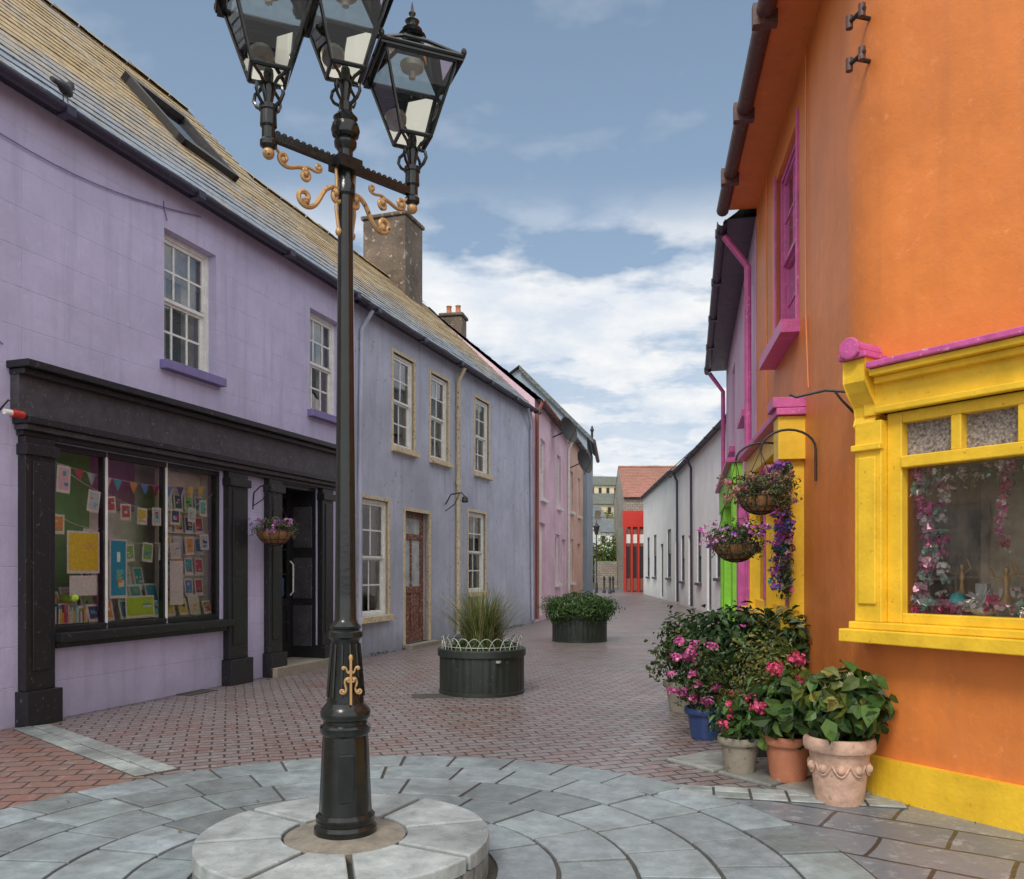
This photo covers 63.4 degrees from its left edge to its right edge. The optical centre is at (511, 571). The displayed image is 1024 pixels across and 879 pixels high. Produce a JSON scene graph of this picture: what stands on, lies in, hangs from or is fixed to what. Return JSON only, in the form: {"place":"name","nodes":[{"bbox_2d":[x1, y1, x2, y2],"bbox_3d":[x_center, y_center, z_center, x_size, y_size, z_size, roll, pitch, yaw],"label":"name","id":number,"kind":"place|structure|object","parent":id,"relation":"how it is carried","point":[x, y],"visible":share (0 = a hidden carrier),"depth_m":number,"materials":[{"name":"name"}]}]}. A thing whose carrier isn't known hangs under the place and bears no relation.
{"place":"outdoors","nodes":[
{"label":"outdoors","id":0,"kind":"place"},
{"bbox_2d":[0,728,146,809],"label":"red brick pavement","id":1,"kind":"structure","parent":0,"point":[32,769],"depth_m":5.74,"materials":[{"name":"brick"}]},
{"bbox_2d":[49,0,757,476],"label":"sky","id":2,"kind":"structure","parent":0,"point":[569,189],"materials":[{"name":"blue"}]},
{"bbox_2d":[14,592,809,788],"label":"brick street","id":3,"kind":"structure","parent":0,"point":[560,701],"depth_m":7.98,"materials":[{"name":"brick"}]},
{"bbox_2d":[13,724,177,776],"bbox_3d":[-3.375,1.389,6.570,2.512,0.022,0.300,0,0,43],"label":"stone sett band","id":4,"kind":"object","parent":3,"relation":"on","point":[113,757],"visible":1,"depth_m":6.36,"materials":[{"name":"stone"}]},
{"bbox_2d":[6,358,335,727],"bbox_3d":[-3.722,-0.235,10.083,0.820,3.270,5.680,0,0,19],"label":"shopfront timber","id":5,"kind":"object","parent":3,"relation":"on","point":[54,403],"visible":0.91,"depth_m":9.26,"materials":[{"name":"black paint"}]},
{"bbox_2d":[55,462,212,623],"bbox_3d":[-4.170,-0.295,9.034,0.387,1.615,2.465,0,0,17],"label":"card and book display","id":6,"kind":"object","parent":5,"relation":"attached to","point":[83,552],"visible":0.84,"depth_m":8.83,"materials":[{"name":"paper"}]},
{"bbox_2d":[55,452,283,625],"bbox_3d":[-4.334,0.000,10.240,1.200,2.600,4.834,0,0,9],"label":"shop interior","id":7,"kind":"object","parent":5,"relation":"attached to","point":[72,506],"visible":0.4,"depth_m":9.58,"materials":[{"name":"green paint"}]},
{"bbox_2d":[282,492,293,657],"bbox_3d":[-3.417,0.055,11.845,0.409,2.430,0.945,0,0,0],"label":"shop door","id":8,"kind":"structure","parent":5,"relation":"in","point":[288,585],"depth_m":12.20,"materials":[{"name":"wood"}]},
{"bbox_2d":[0,81,354,729],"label":"walls","id":9,"kind":"structure","parent":3,"relation":"on","point":[81,275],"depth_m":8.66,"materials":[{"name":"paint"}]},
{"bbox_2d":[0,399,25,418],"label":"red wall alarm","id":10,"kind":"object","parent":9,"relation":"attached to","point":[16,413],"depth_m":7.24,"materials":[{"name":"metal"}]},
{"bbox_2d":[0,133,200,344],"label":"wall cables","id":11,"kind":"object","parent":9,"relation":"attached to","point":[96,184],"depth_m":8.25,"materials":[{"name":"purple paint"}]},
{"bbox_2d":[0,0,358,300],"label":"roof","id":12,"kind":"structure","parent":9,"relation":"on","point":[42,42],"depth_m":10.19,"materials":[{"name":"stone"}]},
{"bbox_2d":[120,71,239,182],"bbox_3d":[-4.623,-6.155,11.666,1.573,1.401,1.621,0,0,0],"label":"roof skylight","id":13,"kind":"object","parent":12,"relation":"in","point":[180,128],"visible":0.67,"depth_m":11.65},
{"bbox_2d":[0,62,370,304],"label":"gutter","id":14,"kind":"object","parent":12,"relation":"attached to","point":[65,112],"visible":0.94,"depth_m":8.67,"materials":[{"name":"metal"}]},
{"bbox_2d":[49,76,74,102],"bbox_3d":[-4.111,-4.439,7.602,0.098,0.240,0.395,0,0,0],"label":"jackdaw","id":15,"kind":"object","parent":14,"relation":"on","point":[66,89],"visible":1,"depth_m":7.59,"materials":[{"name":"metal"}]},
{"bbox_2d":[164,244,326,412],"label":"windows","id":16,"kind":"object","parent":9,"relation":"attached to","point":[180,297],"visible":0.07,"depth_m":10.11,"materials":[{"name":"glass"}]},
{"bbox_2d":[160,233,335,424],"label":"window frames","id":17,"kind":"structure","parent":9,"relation":"attached to","point":[201,373],"depth_m":10.01,"materials":[{"name":"wood"}]},
{"bbox_2d":[249,485,298,545],"bbox_3d":[-3.054,-0.716,10.603,0.635,0.786,0.623,0,0,0],"label":"hanging basket","id":18,"kind":"object","parent":9,"relation":"hanging from","point":[275,533],"visible":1,"depth_m":10.50,"materials":[{"name":"metal"}]},
{"bbox_2d":[176,689,217,695],"bbox_3d":[-3.715,1.394,9.578,0.400,0.012,0.450,0,0,19],"label":"drain cover","id":19,"kind":"object","parent":3,"relation":"on","point":[196,692],"visible":0.64,"depth_m":9.51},
{"bbox_2d":[66,671,751,831],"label":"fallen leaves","id":20,"kind":"object","parent":3,"relation":"on","point":[274,741],"visible":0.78,"depth_m":6.55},
{"bbox_2d":[411,693,451,698],"bbox_3d":[-0.903,1.395,9.288,0.420,0.010,0.300,0,0,-11],"label":"drain cover","id":21,"kind":"object","parent":3,"relation":"on","point":[435,695],"visible":0.86,"depth_m":9.22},
{"bbox_2d":[355,302,531,656],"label":"walls","id":22,"kind":"structure","parent":3,"relation":"on","point":[422,482],"depth_m":16.53,"materials":[{"name":"paint"}]},
{"bbox_2d":[242,167,533,411],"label":"roof","id":23,"kind":"structure","parent":22,"relation":"on","point":[374,284],"depth_m":17.36,"materials":[{"name":"stone"}]},
{"bbox_2d":[361,210,424,305],"bbox_3d":[-3.090,-7.850,21.577,1.300,2.500,1.150,0,0,19],"label":"stone chimney","id":24,"kind":"object","parent":23,"relation":"on","point":[395,254],"visible":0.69,"depth_m":21.09,"materials":[{"name":"stone"}]},
{"bbox_2d":[364,302,541,414],"bbox_3d":[-0.776,-4.240,17.715,0.144,0.084,9.575,0,0,19],"label":"gutter","id":25,"kind":"object","parent":23,"relation":"attached to","point":[400,324],"visible":1,"depth_m":16.00,"materials":[{"name":"metal"}]},
{"bbox_2d":[362,361,482,610],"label":"windows","id":26,"kind":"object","parent":22,"relation":"attached to","point":[374,566],"visible":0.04,"depth_m":15.37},
{"bbox_2d":[357,347,489,649],"bbox_3d":[-1.486,-1.255,16.241,0.370,5.310,6.200,0,0,19],"label":"door and surrounds","id":27,"kind":"structure","parent":22,"relation":"attached to","point":[412,575],"depth_m":15.68,"materials":[{"name":"beige paint"}]},
{"bbox_2d":[357,354,493,623],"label":"window frames","id":28,"kind":"structure","parent":22,"relation":"attached to","point":[406,450],"depth_m":15.27,"materials":[{"name":"wood"}]},
{"bbox_2d":[358,310,533,651],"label":"downpipes","id":29,"kind":"object","parent":22,"relation":"attached to","point":[458,452],"visible":0.88,"depth_m":17.17,"materials":[{"name":"metal"}]},
{"bbox_2d":[445,492,467,510],"bbox_3d":[-1.118,-1.403,16.634,0.499,0.382,0.135,0,0,15],"label":"wall lamp bracket","id":30,"kind":"object","parent":22,"relation":"attached to","point":[464,499],"depth_m":16.61,"materials":[{"name":"metal"}]},
{"bbox_2d":[418,583,546,697],"bbox_3d":[-0.281,0.747,9.556,1.638,1.306,1.685,0,0,0],"label":"round planter","id":31,"kind":"object","parent":3,"relation":"on","point":[481,660],"visible":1,"depth_m":9.30,"materials":[{"name":"metal"}]},
{"bbox_2d":[450,328,566,622],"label":"walls","id":32,"kind":"structure","parent":3,"relation":"on","point":[552,520],"depth_m":25.22,"materials":[{"name":"paint"}]},
{"bbox_2d":[428,307,561,431],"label":"roof","id":33,"kind":"structure","parent":32,"relation":"on","point":[536,397],"depth_m":23.67,"materials":[{"name":"stone"}]},
{"bbox_2d":[439,305,467,336],"bbox_3d":[-1.746,-7.170,24.803,0.750,1.540,0.700,0,0,11],"label":"brown chimney","id":34,"kind":"object","parent":33,"relation":"on","point":[457,320],"visible":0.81,"depth_m":24.51,"materials":[{"name":"stone"}]},
{"bbox_2d":[541,400,560,426],"bbox_3d":[1.501,-4.640,25.907,0.144,0.084,6.831,0,0,11],"label":"gutter","id":35,"kind":"object","parent":33,"relation":"attached to","point":[551,411],"visible":0.56,"depth_m":24.09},
{"bbox_2d":[540,441,563,613],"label":"window frames","id":36,"kind":"structure","parent":32,"relation":"attached to","point":[546,501],"depth_m":24.43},
{"bbox_2d":[535,402,572,618],"bbox_3d":[1.410,-1.661,25.925,0.235,5.921,6.829,0,0,11],"label":"downpipe","id":37,"kind":"object","parent":32,"relation":"attached to","point":[537,514],"visible":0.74,"depth_m":22.62,"materials":[{"name":"metal"}]},
{"bbox_2d":[553,417,576,443],"bbox_3d":[1.649,-4.365,25.670,0.785,0.856,0.665,0,0,0],"label":"satellite dish","id":38,"kind":"object","parent":32,"relation":"attached to","point":[569,431],"visible":1,"depth_m":25.82,"materials":[{"name":"metal"}]},
{"bbox_2d":[567,440,582,596],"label":"walls","id":39,"kind":"structure","parent":3,"relation":"on","point":[576,502],"depth_m":32.19,"materials":[{"name":"paint"}]},
{"bbox_2d":[570,511,582,584],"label":"window frames","id":40,"kind":"structure","parent":39,"relation":"attached to","point":[573,513],"depth_m":31.17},
{"bbox_2d":[570,449,592,473],"bbox_3d":[2.529,-3.917,29.621,0.816,0.917,0.648,0,0,-7],"label":"satellite dish","id":41,"kind":"object","parent":39,"relation":"attached to","point":[584,460],"visible":1,"depth_m":29.79,"materials":[{"name":"metal"}]},
{"bbox_3d":[-0.469,-6.110,32.473,7.257,2.520,6.425,0,0,0],"label":"roof","id":42,"kind":"object","parent":39,"relation":"on","visible":0},
{"bbox_2d":[576,437,589,454],"bbox_3d":[2.666,-4.840,31.868,0.144,0.084,5.276,0,0,11],"label":"gutter","id":43,"kind":"object","parent":42,"relation":"attached to","point":[581,444],"visible":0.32,"depth_m":31.70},
{"bbox_2d":[538,590,625,642],"bbox_3d":[1.391,0.883,16.702,1.744,1.034,1.602,0,0,0],"label":"round planter","id":44,"kind":"object","parent":3,"relation":"on","point":[575,617],"visible":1,"depth_m":16.26,"materials":[{"name":"plant"}]},
{"bbox_2d":[593,520,599,592],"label":"distant lamp post","id":45,"kind":"object","parent":3,"relation":"on","point":[596,526],"visible":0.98,"depth_m":53.94,"materials":[{"name":"metal"}]},
{"bbox_2d":[602,576,605,592],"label":"bollard","id":46,"kind":"object","parent":3,"relation":"on","point":[604,590],"visible":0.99,"depth_m":53.94,"materials":[{"name":"metal"}]},
{"bbox_2d":[608,576,611,593],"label":"bollard","id":47,"kind":"object","parent":3,"relation":"on","point":[609,591],"visible":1,"depth_m":52.44,"materials":[{"name":"metal"}]},
{"bbox_2d":[611,576,614,592],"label":"bollard","id":48,"kind":"object","parent":3,"relation":"on","point":[613,590],"visible":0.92,"depth_m":54.94,"materials":[{"name":"metal"}]},
{"bbox_2d":[622,511,643,591],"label":"red shopfront building","id":49,"kind":"structure","parent":3,"relation":"on","point":[633,549],"depth_m":55.90,"materials":[{"name":"paint"}]},
{"bbox_2d":[639,447,694,601],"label":"white cottage","id":50,"kind":"structure","parent":3,"relation":"on","point":[658,496],"depth_m":42.81,"materials":[{"name":"paint"}]},
{"bbox_2d":[645,529,670,596],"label":"window frames","id":51,"kind":"structure","parent":50,"relation":"in","point":[669,577],"depth_m":42.35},
{"bbox_2d":[649,532,670,575],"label":"window panes","id":52,"kind":"structure","parent":50,"relation":"in","point":[669,532],"depth_m":39.75,"materials":[{"name":"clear glass"}]},
{"bbox_2d":[644,605,713,712],"bbox_3d":[1.729,0.867,8.183,0.832,1.057,0.760,0,0,0],"label":"plant pot","id":53,"kind":"object","parent":3,"relation":"on","point":[667,644],"visible":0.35,"depth_m":8.17,"materials":[{"name":"plant"}]},
{"bbox_2d":[674,424,725,611],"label":"walls","id":54,"kind":"structure","parent":3,"relation":"on","point":[705,461],"depth_m":29.65,"materials":[{"name":"paint"}]},
{"bbox_2d":[671,457,692,605],"bbox_3d":[6.822,-1.511,33.424,0.315,5.623,4.600,0,0,5],"label":"drainpipe","id":55,"kind":"object","parent":54,"relation":"attached to","point":[691,554],"visible":1,"depth_m":31.15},
{"bbox_2d":[672,420,725,475],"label":"roof","id":56,"kind":"structure","parent":54,"relation":"on","point":[704,443],"depth_m":28.36,"materials":[{"name":"stone"}]},
{"bbox_2d":[668,414,725,477],"bbox_3d":[6.456,-4.290,29.318,0.144,0.084,16.655,0,0,5],"label":"gutter","id":57,"kind":"object","parent":56,"relation":"attached to","point":[710,432],"visible":0.65,"depth_m":28.09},
{"bbox_2d":[679,531,719,609],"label":"window frames","id":58,"kind":"structure","parent":54,"relation":"attached to","point":[699,572],"depth_m":29.95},
{"bbox_2d":[683,532,700,578],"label":"window panes","id":59,"kind":"object","parent":58,"relation":"in","point":[683,554],"visible":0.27,"depth_m":34.67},
{"bbox_2d":[664,635,737,740],"bbox_3d":[1.556,0.960,6.872,0.617,0.869,0.558,0,0,0],"label":"potted flowering plant","id":60,"kind":"object","parent":3,"relation":"on","point":[698,720],"visible":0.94,"depth_m":6.82,"materials":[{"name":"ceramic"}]},
{"bbox_2d":[708,234,751,627],"bbox_3d":[3.596,-1.411,13.961,0.413,5.622,7.445,0,0,12],"label":"drainpipe","id":61,"kind":"object","parent":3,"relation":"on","point":[733,580],"visible":0.4,"depth_m":12.11,"materials":[{"name":"metal"}]},
{"bbox_2d":[669,600,811,706],"bbox_3d":[2.098,0.824,7.421,1.392,1.143,1.001,0,0,32],"label":"camellia terracotta pot","id":62,"kind":"object","parent":3,"relation":"on","point":[723,632],"visible":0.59,"depth_m":7.27,"materials":[{"name":"plant"}]},
{"bbox_2d":[726,216,756,481],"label":"walls","id":63,"kind":"structure","parent":3,"relation":"on","point":[735,391],"depth_m":13.02,"materials":[{"name":"paint"}]},
{"bbox_2d":[711,208,756,370],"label":"roof","id":64,"kind":"structure","parent":63,"relation":"on","point":[740,225],"depth_m":12.50,"materials":[{"name":"stone"}]},
{"bbox_2d":[704,221,726,374],"bbox_3d":[3.391,-4.260,14.023,0.144,0.084,7.891,0,0,12],"label":"gutter","id":65,"kind":"object","parent":64,"relation":"attached to","point":[720,231],"visible":0.92,"depth_m":12.49,"materials":[{"name":"metal"}]},
{"bbox_2d":[726,409,743,457],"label":"window frames","id":66,"kind":"structure","parent":63,"relation":"attached to","point":[731,449],"depth_m":12.11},
{"bbox_2d":[616,784,907,808],"bbox_3d":[1.485,1.389,5.170,1.771,0.022,0.260,0,0,12],"label":"stone sett band","id":67,"kind":"object","parent":3,"relation":"on","point":[771,795],"visible":0.61,"depth_m":5.11,"materials":[{"name":"stone"}]},
{"bbox_2d":[723,627,806,756],"bbox_3d":[1.923,0.910,6.332,0.611,0.970,0.595,0,0,0],"label":"potted plant","id":68,"kind":"object","parent":3,"relation":"on","point":[759,667],"visible":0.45,"depth_m":6.25,"materials":[{"name":"green plant"}]},
{"bbox_2d":[667,750,871,796],"bbox_3d":[1.743,1.385,5.666,0.500,0.030,1.400,0,0,-35],"label":"stone slab edging","id":69,"kind":"object","parent":3,"relation":"on","point":[710,761],"visible":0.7,"depth_m":5.68,"materials":[{"name":"stone"}]},
{"bbox_2d":[700,689,760,773],"bbox_3d":[1.559,1.092,5.691,0.429,0.576,0.469,0,0,-31],"label":"flowering plant stone pot","id":70,"kind":"object","parent":69,"relation":"on","point":[739,753],"visible":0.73,"depth_m":5.60,"materials":[{"name":"stone"}]},
{"bbox_2d":[731,651,814,782],"bbox_3d":[1.780,0.950,5.490,0.664,0.861,0.601,0,0,0],"label":"geranium terracotta pot","id":71,"kind":"object","parent":69,"relation":"on","point":[775,720],"visible":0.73,"depth_m":5.38,"materials":[{"name":"plant"}]},
{"bbox_2d":[757,0,1023,785],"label":"walls","id":72,"kind":"structure","parent":3,"relation":"on","point":[915,184],"depth_m":5.03,"materials":[{"name":"paint"}]},
{"bbox_2d":[716,0,808,420],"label":"gutter","id":73,"kind":"object","parent":72,"relation":"attached to","point":[764,17],"visible":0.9,"depth_m":7.43,"materials":[{"name":"metal"}]},
{"bbox_2d":[737,396,805,681],"bbox_3d":[2.626,-0.160,8.476,0.846,2.620,3.064,0,0,0],"label":"side shop window surround","id":74,"kind":"object","parent":72,"relation":"attached to","point":[787,412],"visible":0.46,"depth_m":7.07,"materials":[{"name":"wood"}]},
{"bbox_2d":[735,442,773,460],"bbox_3d":[2.306,-0.980,7.592,0.518,0.420,0.020,0,0,9],"label":"basket bracket","id":75,"kind":"object","parent":74,"relation":"attached to","point":[743,448],"visible":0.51,"depth_m":7.61,"materials":[{"name":"metal"}]},
{"bbox_2d":[696,461,772,562],"bbox_3d":[2.057,-0.550,7.634,0.697,0.941,0.700,0,0,0],"label":"hanging basket","id":76,"kind":"object","parent":75,"relation":"hanging from","point":[730,546],"visible":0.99,"depth_m":7.52,"materials":[{"name":"metal"}]},
{"bbox_2d":[762,505,784,603],"bbox_3d":[2.730,-0.390,8.466,0.402,1.420,2.508,0,0,0],"label":"side shop glass","id":77,"kind":"object","parent":74,"relation":"in","point":[782,601],"visible":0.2,"depth_m":9.68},
{"bbox_2d":[756,460,795,598],"bbox_3d":[2.372,-0.364,7.726,0.219,1.214,1.996,0,0,8],"label":"flower garland","id":78,"kind":"object","parent":74,"relation":"attached to","point":[782,545],"visible":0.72,"depth_m":6.92,"materials":[{"name":"purple plant"}]},
{"bbox_2d":[729,0,820,209],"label":"soffit","id":79,"kind":"structure","parent":72,"relation":"attached to","point":[787,42],"depth_m":7.62,"materials":[{"name":"paint"}]},
{"bbox_2d":[759,108,799,369],"bbox_3d":[2.612,-3.085,7.948,0.290,1.970,1.400,0,0,9],"label":"window","id":80,"kind":"structure","parent":72,"relation":"in","point":[786,330],"depth_m":8.17,"materials":[{"name":"wood"}]},
{"bbox_2d":[759,428,816,480],"bbox_3d":[2.179,-0.920,6.549,0.438,0.420,0.020,0,0,9],"label":"basket bracket","id":81,"kind":"object","parent":72,"relation":"attached to","point":[808,436],"visible":1,"depth_m":6.52,"materials":[{"name":"metal"}]},
{"bbox_2d":[716,450,802,517],"bbox_3d":[1.978,-0.698,6.587,0.621,0.527,0.686,0,0,29],"label":"hanging basket","id":82,"kind":"object","parent":81,"relation":"hanging from","point":[766,497],"visible":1,"depth_m":6.46,"materials":[{"name":"metal"}]},
{"bbox_2d":[789,389,853,413],"bbox_3d":[2.047,-1.100,5.449,0.430,0.240,0.025,0,0,22],"label":"sign bracket","id":83,"kind":"object","parent":72,"relation":"attached to","point":[836,392],"visible":0.65,"depth_m":5.43,"materials":[{"name":"metal"}]},
{"bbox_2d":[846,2,870,30],"bbox_3d":[2.205,-3.500,5.239,0.122,0.080,0.166,0,0,-15],"label":"wall insulator bracket","id":84,"kind":"object","parent":72,"relation":"attached to","point":[860,14],"depth_m":5.23,"materials":[{"name":"metal"}]},
{"bbox_2d":[846,45,870,72],"bbox_3d":[2.205,-3.230,5.239,0.122,0.080,0.166,0,0,-15],"label":"wall insulator bracket","id":85,"kind":"object","parent":72,"relation":"attached to","point":[859,57],"depth_m":5.23,"materials":[{"name":"metal"}]},
{"bbox_2d":[838,326,1023,655],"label":"shop window surround","id":86,"kind":"object","parent":72,"relation":"attached to","point":[957,382],"visible":0.99,"depth_m":4.90,"materials":[{"name":"wood"}]},
{"bbox_2d":[907,407,1017,454],"bbox_3d":[2.925,-0.320,4.180,1.081,1.140,1.641,0,0,0],"label":"shop glass","id":87,"kind":"object","parent":86,"relation":"in","point":[994,427],"visible":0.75,"depth_m":4.68,"materials":[{"name":"glass"}]},
{"bbox_2d":[907,457,1023,617],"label":"window flower garland","id":88,"kind":"object","parent":86,"relation":"in","point":[924,599],"depth_m":4.87,"materials":[{"name":"pink plant"}]},
{"bbox_2d":[919,459,1023,616],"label":"shop interior","id":89,"kind":"object","parent":86,"relation":"attached to","point":[972,512],"visible":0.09,"depth_m":5.33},
{"bbox_2d":[949,559,1023,615],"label":"window ornaments","id":90,"kind":"object","parent":86,"relation":"in","point":[961,594],"depth_m":4.67,"materials":[{"name":"ceramic"}]},
{"bbox_2d":[866,754,1023,833],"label":"plinth skirting","id":91,"kind":"object","parent":72,"relation":"attached to","point":[992,802],"visible":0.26,"depth_m":4.73,"materials":[{"name":"yellow paint"}]},
{"bbox_2d":[509,365,599,594],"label":"grey gabled house","id":92,"kind":"structure","parent":0,"point":[526,379],"depth_m":34.80,"materials":[{"name":"stone"}]},
{"bbox_2d":[593,588,623,591],"bbox_3d":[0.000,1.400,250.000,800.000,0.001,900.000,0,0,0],"label":"ground","id":93,"kind":"structure","parent":0,"point":[607,590],"depth_m":61.00,"materials":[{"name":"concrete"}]},
{"bbox_2d":[593,530,616,588],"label":"hedge bushes","id":94,"kind":"object","parent":93,"relation":"on","point":[607,556],"visible":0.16,"depth_m":67.07,"materials":[{"name":"green plant"}]},
{"bbox_2d":[594,561,616,588],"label":"garden stone wall","id":95,"kind":"structure","parent":93,"relation":"on","point":[606,569],"depth_m":66.00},
{"bbox_2d":[614,469,643,589],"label":"walls","id":96,"kind":"structure","parent":0,"point":[621,503],"depth_m":64.23,"materials":[{"name":"stone"}]},
{"bbox_2d":[613,465,675,503],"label":"roof","id":97,"kind":"structure","parent":96,"relation":"on","point":[638,481],"depth_m":64.30,"materials":[{"name":"red tile"}]},
{"bbox_2d":[369,624,975,822],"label":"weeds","id":98,"kind":"object","parent":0,"point":[456,637],"visible":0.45,"depth_m":14.54,"materials":[{"name":"green plant"}]},
{"bbox_2d":[728,799,1023,878],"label":"flagstone paving","id":99,"kind":"structure","parent":0,"point":[911,842],"depth_m":4.31,"materials":[{"name":"stone"}]},
{"bbox_2d":[0,755,877,878],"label":"stone paving circle","id":100,"kind":"object","parent":99,"relation":"on","point":[542,820],"visible":0.82,"depth_m":4.54,"materials":[{"name":"stone"}]},
{"bbox_2d":[192,794,488,878],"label":"stone lamp plinth","id":101,"kind":"structure","parent":100,"relation":"on","point":[412,837],"depth_m":3.63,"materials":[{"name":"stone"}]},
{"bbox_2d":[214,0,466,840],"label":"street lamp","id":102,"kind":"object","parent":101,"relation":"on","point":[267,50],"visible":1,"depth_m":3.77,"materials":[{"name":"black metal"}]},
{"bbox_2d":[339,754,354,803],"bbox_3d":[-0.740,0.930,3.709,0.070,0.220,0.018,0,0,-14],"label":"access door","id":103,"kind":"structure","parent":102,"relation":"in","point":[346,762],"depth_m":3.70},
{"bbox_2d":[791,659,898,806],"bbox_3d":[1.991,0.963,5.021,0.590,0.863,0.667,0,0,38],"label":"hydrangea terracotta pot","id":104,"kind":"object","parent":99,"relation":"on","point":[850,712],"visible":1,"depth_m":4.88,"materials":[{"name":"plant"}]},
{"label":"hillside","id":105,"kind":"structure","parent":0,"visible":0},
{"bbox_2d":[593,505,605,531],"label":"hillside house","id":106,"kind":"structure","parent":105,"relation":"on","point":[597,507],"depth_m":91.36,"materials":[{"name":"stone"}]},
{"bbox_2d":[593,510,613,554],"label":"hillside house","id":107,"kind":"structure","parent":105,"relation":"on","point":[606,526],"depth_m":83.00,"materials":[{"name":"paint"}]},
{"bbox_2d":[593,510,613,559],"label":"hillside trees","id":108,"kind":"object","parent":105,"relation":"on","point":[608,516],"visible":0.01,"depth_m":94.43,"materials":[{"name":"green plant"}]},
{"bbox_2d":[593,486,614,517],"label":"hillside house","id":109,"kind":"structure","parent":105,"relation":"on","point":[604,501],"depth_m":97.59,"materials":[{"name":"stone"}]},
{"bbox_2d":[593,476,616,492],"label":"hillside house","id":110,"kind":"structure","parent":105,"relation":"on","point":[604,484],"depth_m":114.49,"materials":[{"name":"paint"}]}
]}

